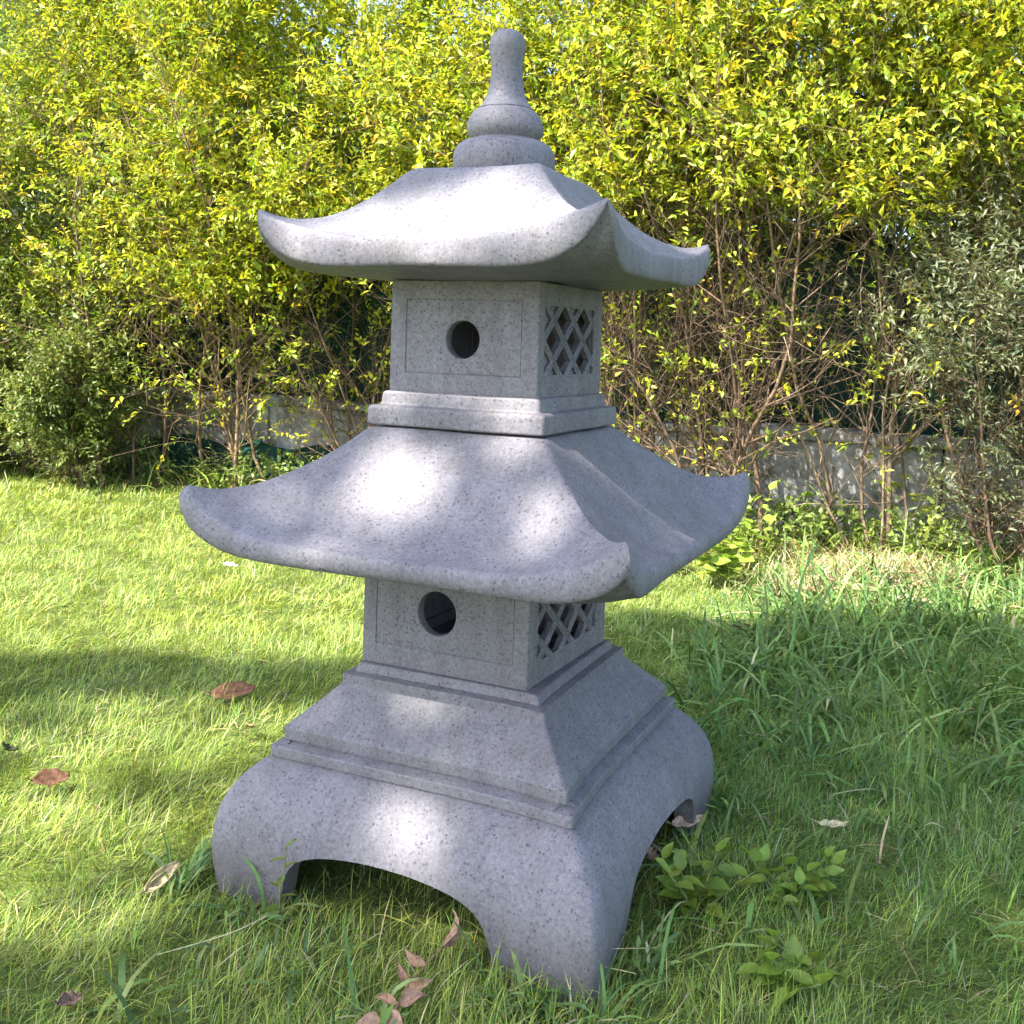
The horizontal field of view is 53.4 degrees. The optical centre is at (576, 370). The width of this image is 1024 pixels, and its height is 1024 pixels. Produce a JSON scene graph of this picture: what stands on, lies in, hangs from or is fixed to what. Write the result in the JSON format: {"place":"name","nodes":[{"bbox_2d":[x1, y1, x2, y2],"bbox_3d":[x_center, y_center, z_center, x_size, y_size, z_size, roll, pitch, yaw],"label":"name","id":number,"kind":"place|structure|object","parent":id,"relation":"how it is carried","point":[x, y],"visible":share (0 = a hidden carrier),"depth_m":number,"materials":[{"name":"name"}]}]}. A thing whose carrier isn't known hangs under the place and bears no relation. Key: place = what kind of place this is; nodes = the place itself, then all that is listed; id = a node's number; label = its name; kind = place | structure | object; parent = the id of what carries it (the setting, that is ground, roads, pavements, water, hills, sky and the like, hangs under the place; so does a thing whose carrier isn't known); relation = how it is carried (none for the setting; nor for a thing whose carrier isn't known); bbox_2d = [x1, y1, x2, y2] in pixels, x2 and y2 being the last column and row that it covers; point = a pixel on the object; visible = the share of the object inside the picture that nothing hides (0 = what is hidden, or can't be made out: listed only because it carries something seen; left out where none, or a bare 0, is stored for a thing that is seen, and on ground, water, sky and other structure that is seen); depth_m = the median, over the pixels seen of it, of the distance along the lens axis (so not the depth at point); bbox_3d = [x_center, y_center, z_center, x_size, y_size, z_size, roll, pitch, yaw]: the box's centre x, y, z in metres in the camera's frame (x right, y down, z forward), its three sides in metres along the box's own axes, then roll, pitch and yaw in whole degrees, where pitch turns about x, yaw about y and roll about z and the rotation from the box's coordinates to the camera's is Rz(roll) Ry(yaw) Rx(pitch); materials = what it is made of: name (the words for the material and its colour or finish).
{"place":"outdoors","nodes":[
{"label":"outdoors","id":0,"kind":"place"},
{"bbox_2d":[1,0,1016,248],"label":"sky","id":1,"kind":"structure","parent":0,"point":[384,3],"materials":[{"name":"white"}]},
{"bbox_2d":[0,455,1023,1023],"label":"ground","id":2,"kind":"structure","parent":0,"point":[312,869],"depth_m":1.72,"materials":[{"name":"green plant"}]},
{"bbox_2d":[1,741,18,750],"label":"fallen leaf","id":3,"kind":"object","parent":2,"relation":"on","point":[7,747],"visible":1,"depth_m":1.98,"materials":[{"name":"green plant"}]},
{"bbox_2d":[0,251,69,465],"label":"bush","id":4,"kind":"object","parent":2,"relation":"on","point":[2,426],"visible":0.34,"depth_m":5.55,"materials":[{"name":"green plant"}]},
{"bbox_2d":[24,768,69,785],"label":"fallen leaf","id":5,"kind":"object","parent":2,"relation":"on","point":[52,776],"visible":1,"depth_m":1.84,"materials":[{"name":"brown plant"}]},
{"bbox_2d":[26,439,69,476],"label":"weed plant","id":6,"kind":"object","parent":2,"relation":"on","point":[42,460],"visible":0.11,"depth_m":5.63,"materials":[{"name":"green plant"}]},
{"bbox_2d":[0,37,116,413],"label":"hedge shrub","id":7,"kind":"object","parent":2,"relation":"on","point":[19,204],"visible":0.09,"depth_m":6.07,"materials":[{"name":"green plant"}]},
{"bbox_2d":[53,990,82,1005],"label":"fallen leaf","id":8,"kind":"object","parent":2,"relation":"on","point":[73,996],"visible":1,"depth_m":1.24,"materials":[{"name":"brown plant"}]},
{"bbox_2d":[0,0,197,475],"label":"hedge shrub","id":9,"kind":"object","parent":2,"relation":"on","point":[40,297],"visible":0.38,"depth_m":5.51,"materials":[{"name":"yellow plant"}]},
{"bbox_2d":[0,223,215,492],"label":"bush","id":10,"kind":"object","parent":2,"relation":"on","point":[60,414],"visible":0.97,"depth_m":5.21,"materials":[{"name":"green plant"}]},
{"bbox_2d":[0,97,220,257],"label":"evergreen shrub","id":11,"kind":"object","parent":2,"relation":"on","point":[57,201],"depth_m":7.83,"materials":[{"name":"green plant"}]},
{"bbox_2d":[119,428,172,477],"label":"weed plant","id":12,"kind":"object","parent":2,"relation":"on","point":[148,443],"visible":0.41,"depth_m":5.64,"materials":[{"name":"green plant"}]},
{"bbox_2d":[135,860,179,894],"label":"fallen leaf","id":13,"kind":"object","parent":2,"relation":"on","point":[160,881],"visible":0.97,"depth_m":1.52,"materials":[{"name":"beige plant"}]},
{"bbox_2d":[0,0,332,240],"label":"distant tree","id":14,"kind":"object","parent":2,"relation":"on","point":[4,36],"visible":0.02,"depth_m":11.01,"materials":[{"name":"green plant"}]},
{"bbox_2d":[0,0,409,486],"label":"hedge shrub","id":15,"kind":"object","parent":2,"relation":"on","point":[164,72],"visible":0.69,"depth_m":5.04,"materials":[{"name":"green plant"}]},
{"bbox_2d":[156,915,266,955],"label":"straw stem","id":16,"kind":"object","parent":2,"relation":"on","point":[216,937],"visible":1,"depth_m":1.35,"materials":[{"name":"beige plant"}]},
{"bbox_2d":[181,435,244,482],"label":"weed plant","id":17,"kind":"object","parent":2,"relation":"on","point":[227,455],"visible":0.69,"depth_m":5.57,"materials":[{"name":"green plant"}]},
{"bbox_2d":[0,0,429,482],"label":"hedge shrub","id":18,"kind":"object","parent":2,"relation":"on","point":[103,38],"visible":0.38,"depth_m":5.24,"materials":[{"name":"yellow plant"}]},
{"bbox_2d":[202,681,255,698],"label":"fallen leaf","id":19,"kind":"object","parent":2,"relation":"on","point":[240,688],"visible":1,"depth_m":2.33,"materials":[{"name":"brown plant"}]},
{"bbox_2d":[123,434,335,483],"bbox_3d":[-1.945,0.511,5.700,1.452,0.242,0.242,3,2,23],"label":"shade net","id":20,"kind":"object","parent":2,"relation":"on","point":[261,447],"visible":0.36,"depth_m":5.75,"materials":[{"name":"fabric"}]},
{"bbox_2d":[222,561,237,566],"bbox_3d":[-1.206,0.674,3.515,0.062,0.011,0.034,14,7,-27],"label":"petal","id":21,"kind":"object","parent":2,"relation":"on","point":[229,564],"visible":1,"depth_m":3.52,"materials":[{"name":"white plant"}]},
{"bbox_2d":[244,723,255,727],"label":"fallen leaf","id":22,"kind":"object","parent":2,"relation":"on","point":[250,725],"visible":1,"depth_m":2.12,"materials":[{"name":"yellow plant"}]},
{"bbox_2d":[101,2,418,253],"bbox_3d":[-2.196,-1.075,7.449,2.528,3.372,1.818,3,2,26],"label":"evergreen shrub","id":23,"kind":"object","parent":2,"relation":"on","point":[286,55],"visible":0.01,"depth_m":7.07,"materials":[{"name":"green plant"}]},
{"bbox_2d":[261,838,296,921],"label":"seedling","id":24,"kind":"object","parent":2,"relation":"on","point":[275,907],"visible":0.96,"depth_m":1.45,"materials":[{"name":"green plant"}]},
{"bbox_2d":[98,0,511,458],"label":"hedge shrub","id":25,"kind":"object","parent":2,"relation":"on","point":[322,210],"visible":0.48,"depth_m":4.98,"materials":[{"name":"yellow plant"}]},
{"bbox_2d":[356,909,460,1023],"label":"dried sprig","id":26,"kind":"object","parent":2,"relation":"on","point":[411,993],"visible":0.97,"depth_m":1.26,"materials":[{"name":"brown plant"}]},
{"bbox_2d":[343,21,486,172],"bbox_3d":[-2.406,-2.230,14.486,5.008,5.245,5.088,3,2,35],"label":"distant tree","id":27,"kind":"object","parent":2,"relation":"on","point":[412,104],"visible":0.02,"depth_m":12.86,"materials":[{"name":"green plant"}]},
{"bbox_2d":[283,0,597,211],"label":"evergreen shrub","id":28,"kind":"object","parent":2,"relation":"on","point":[355,77],"depth_m":6.70,"materials":[{"name":"green plant"}]},
{"bbox_2d":[179,28,749,1007],"bbox_3d":[-0.128,0.126,1.685,0.726,1.378,0.726,3,2,23],"label":"garden lantern","id":29,"kind":"object","parent":2,"relation":"on","point":[501,738],"visible":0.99,"depth_m":1.51,"materials":[{"name":"stone"}]},
{"bbox_2d":[0,454,1022,577],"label":"leaf litter","id":30,"kind":"object","parent":2,"relation":"on","point":[158,483],"visible":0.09,"depth_m":5.34,"materials":[{"name":"brown plant"}]},
{"bbox_2d":[0,430,1023,1023],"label":"long grass","id":31,"kind":"structure","parent":2,"relation":"on","point":[910,608],"depth_m":2.42,"materials":[{"name":"green plant"}]},
{"bbox_2d":[605,966,635,973],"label":"straw stem","id":32,"kind":"object","parent":31,"relation":"on","point":[620,970],"visible":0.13,"depth_m":1.31,"materials":[{"name":"beige plant"}]},
{"bbox_2d":[612,947,655,948],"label":"straw stem","id":33,"kind":"object","parent":31,"relation":"on","point":[631,948],"visible":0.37,"depth_m":1.36,"materials":[{"name":"beige plant"}]},
{"bbox_2d":[732,621,749,629],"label":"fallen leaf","id":34,"kind":"object","parent":31,"relation":"on","point":[748,625],"visible":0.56,"depth_m":3.02,"materials":[{"name":"brown plant"}]},
{"bbox_2d":[1,385,1022,554],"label":"wall","id":35,"kind":"structure","parent":2,"relation":"on","point":[787,472],"depth_m":4.63,"materials":[{"name":"concrete"}]},
{"bbox_2d":[0,529,1023,1023],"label":"dry grass","id":36,"kind":"structure","parent":2,"relation":"on","point":[844,559],"depth_m":3.45,"materials":[{"name":"green plant"}]},
{"bbox_2d":[850,583,876,590],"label":"fallen leaf","id":37,"kind":"object","parent":36,"relation":"on","point":[857,586],"visible":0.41,"depth_m":3.51,"materials":[{"name":"beige plant"}]},
{"bbox_2d":[887,593,933,602],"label":"fallen leaf","id":38,"kind":"object","parent":36,"relation":"on","point":[923,598],"visible":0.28,"depth_m":3.38,"materials":[{"name":"beige plant"}]},
{"bbox_2d":[0,431,1023,569],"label":"undergrowth","id":39,"kind":"object","parent":2,"relation":"on","point":[798,513],"visible":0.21,"depth_m":4.28,"materials":[{"name":"green plant"}]},
{"bbox_2d":[7,215,1023,510],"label":"netting fence","id":40,"kind":"object","parent":2,"relation":"on","point":[803,293],"visible":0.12,"depth_m":4.92,"materials":[{"name":"metal"}]},
{"bbox_2d":[259,0,899,403],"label":"hedge shrub","id":41,"kind":"object","parent":2,"relation":"on","point":[441,92],"visible":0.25,"depth_m":4.59,"materials":[{"name":"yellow plant"}]},
{"bbox_2d":[422,0,857,476],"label":"hedge shrub","id":42,"kind":"object","parent":2,"relation":"on","point":[588,30],"visible":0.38,"depth_m":4.31,"materials":[{"name":"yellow plant"}]},
{"bbox_2d":[647,847,658,859],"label":"fallen leaf","id":43,"kind":"object","parent":2,"relation":"on","point":[651,854],"visible":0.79,"depth_m":1.64,"materials":[{"name":"plant"}]},
{"bbox_2d":[650,863,691,876],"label":"weed plant","id":44,"kind":"object","parent":2,"relation":"on","point":[656,865],"visible":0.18,"depth_m":1.61,"materials":[{"name":"green plant"}]},
{"bbox_2d":[352,0,992,551],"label":"hedge shrub","id":45,"kind":"object","parent":2,"relation":"on","point":[740,422],"visible":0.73,"depth_m":4.07,"materials":[{"name":"green plant"}]},
{"bbox_2d":[665,814,702,826],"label":"fallen leaf","id":46,"kind":"object","parent":2,"relation":"on","point":[678,821],"visible":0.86,"depth_m":1.75,"materials":[{"name":"plant"}]},
{"bbox_2d":[446,0,945,252],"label":"evergreen shrub","id":47,"kind":"object","parent":2,"relation":"on","point":[757,229],"visible":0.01,"depth_m":5.90,"materials":[{"name":"green plant"}]},
{"bbox_2d":[653,837,761,918],"bbox_3d":[0.188,0.758,1.535,0.167,0.130,0.136,2,2,-4],"label":"weed plant","id":48,"kind":"object","parent":2,"relation":"on","point":[691,886],"visible":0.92,"depth_m":1.51,"materials":[{"name":"green plant"}]},
{"bbox_2d":[695,513,778,588],"bbox_3d":[0.524,0.583,3.595,0.407,0.384,0.275,2,2,-4],"label":"weed plant","id":49,"kind":"object","parent":2,"relation":"on","point":[730,555],"visible":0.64,"depth_m":3.57,"materials":[{"name":"green plant"}]},
{"bbox_2d":[705,473,777,552],"bbox_3d":[0.588,0.591,3.932,0.434,0.371,0.217,2,2,-4],"label":"weed plant","id":50,"kind":"object","parent":2,"relation":"on","point":[767,517],"visible":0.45,"depth_m":3.91,"materials":[{"name":"green plant"}]},
{"bbox_2d":[526,0,1023,554],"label":"hedge shrub","id":51,"kind":"object","parent":2,"relation":"on","point":[872,170],"visible":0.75,"depth_m":3.95,"materials":[{"name":"green plant"}]},
{"bbox_2d":[735,928,840,1011],"bbox_3d":[0.280,0.785,1.337,0.107,0.090,0.138,0,2,-42],"label":"weed plant","id":52,"kind":"object","parent":2,"relation":"on","point":[768,965],"visible":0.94,"depth_m":1.34,"materials":[{"name":"green plant"}]},
{"bbox_2d":[739,843,847,916],"bbox_3d":[0.330,0.776,1.565,0.145,0.098,0.132,0,2,-44],"label":"weed plant","id":53,"kind":"object","parent":2,"relation":"on","point":[756,855],"visible":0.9,"depth_m":1.55,"materials":[{"name":"green plant"}]},
{"bbox_2d":[770,484,834,539],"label":"weed plant","id":54,"kind":"object","parent":2,"relation":"on","point":[807,493],"visible":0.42,"depth_m":4.44,"materials":[{"name":"green plant"}]},
{"bbox_2d":[794,587,823,595],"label":"fallen leaf","id":55,"kind":"object","parent":2,"relation":"on","point":[808,589],"visible":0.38,"depth_m":3.40,"materials":[{"name":"brown plant"}]},
{"bbox_2d":[810,818,848,827],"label":"fallen leaf","id":56,"kind":"object","parent":2,"relation":"on","point":[836,823],"visible":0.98,"depth_m":1.76,"materials":[{"name":"beige plant"}]},
{"bbox_2d":[815,480,897,545],"bbox_3d":[1.213,0.629,4.406,0.356,0.311,0.267,3,2,33],"label":"weed plant","id":57,"kind":"object","parent":2,"relation":"on","point":[877,521],"visible":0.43,"depth_m":4.34,"materials":[{"name":"green plant"}]},
{"bbox_2d":[697,0,1023,254],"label":"evergreen shrub","id":58,"kind":"object","parent":2,"relation":"on","point":[887,240],"visible":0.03,"depth_m":5.59,"materials":[{"name":"green plant"}]},
{"bbox_2d":[804,0,1023,481],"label":"hedge shrub","id":59,"kind":"object","parent":2,"relation":"on","point":[974,185],"visible":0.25,"depth_m":3.97,"materials":[{"name":"green plant"}]},
{"bbox_2d":[808,83,1023,586],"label":"bush","id":60,"kind":"object","parent":2,"relation":"on","point":[987,516],"visible":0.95,"depth_m":3.76,"materials":[{"name":"green plant"}]},
{"bbox_2d":[875,424,957,538],"bbox_3d":[1.466,0.501,4.331,0.339,0.568,0.180,3,2,43],"label":"weed plant","id":61,"kind":"object","parent":2,"relation":"on","point":[925,509],"visible":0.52,"depth_m":4.30,"materials":[{"name":"green plant"}]},
{"bbox_2d":[908,510,968,558],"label":"weed plant","id":62,"kind":"object","parent":2,"relation":"on","point":[928,546],"visible":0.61,"depth_m":4.08,"materials":[{"name":"green plant"}]},
{"bbox_2d":[935,518,999,558],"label":"weed plant","id":63,"kind":"object","parent":2,"relation":"on","point":[964,544],"visible":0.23,"depth_m":4.16,"materials":[{"name":"green plant"}]},
{"bbox_2d":[991,534,1021,569],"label":"weed plant","id":64,"kind":"object","parent":2,"relation":"on","point":[1011,551],"visible":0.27,"depth_m":4.00,"materials":[{"name":"green plant"}]},
{"bbox_2d":[597,29,855,245],"bbox_3d":[1.671,-2.367,14.548,5.145,5.762,5.245,3,2,30],"label":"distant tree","id":65,"kind":"object","parent":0,"point":[776,170],"depth_m":13.44,"materials":[{"name":"green plant"}]},
{"bbox_2d":[852,24,1023,234],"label":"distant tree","id":66,"kind":"object","parent":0,"point":[946,135],"depth_m":14.45,"materials":[{"name":"green plant"}]},
{"bbox_2d":[954,164,1023,254],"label":"evergreen shrub","id":67,"kind":"object","parent":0,"point":[1004,221],"visible":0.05,"depth_m":5.46,"materials":[{"name":"green plant"}]}
]}

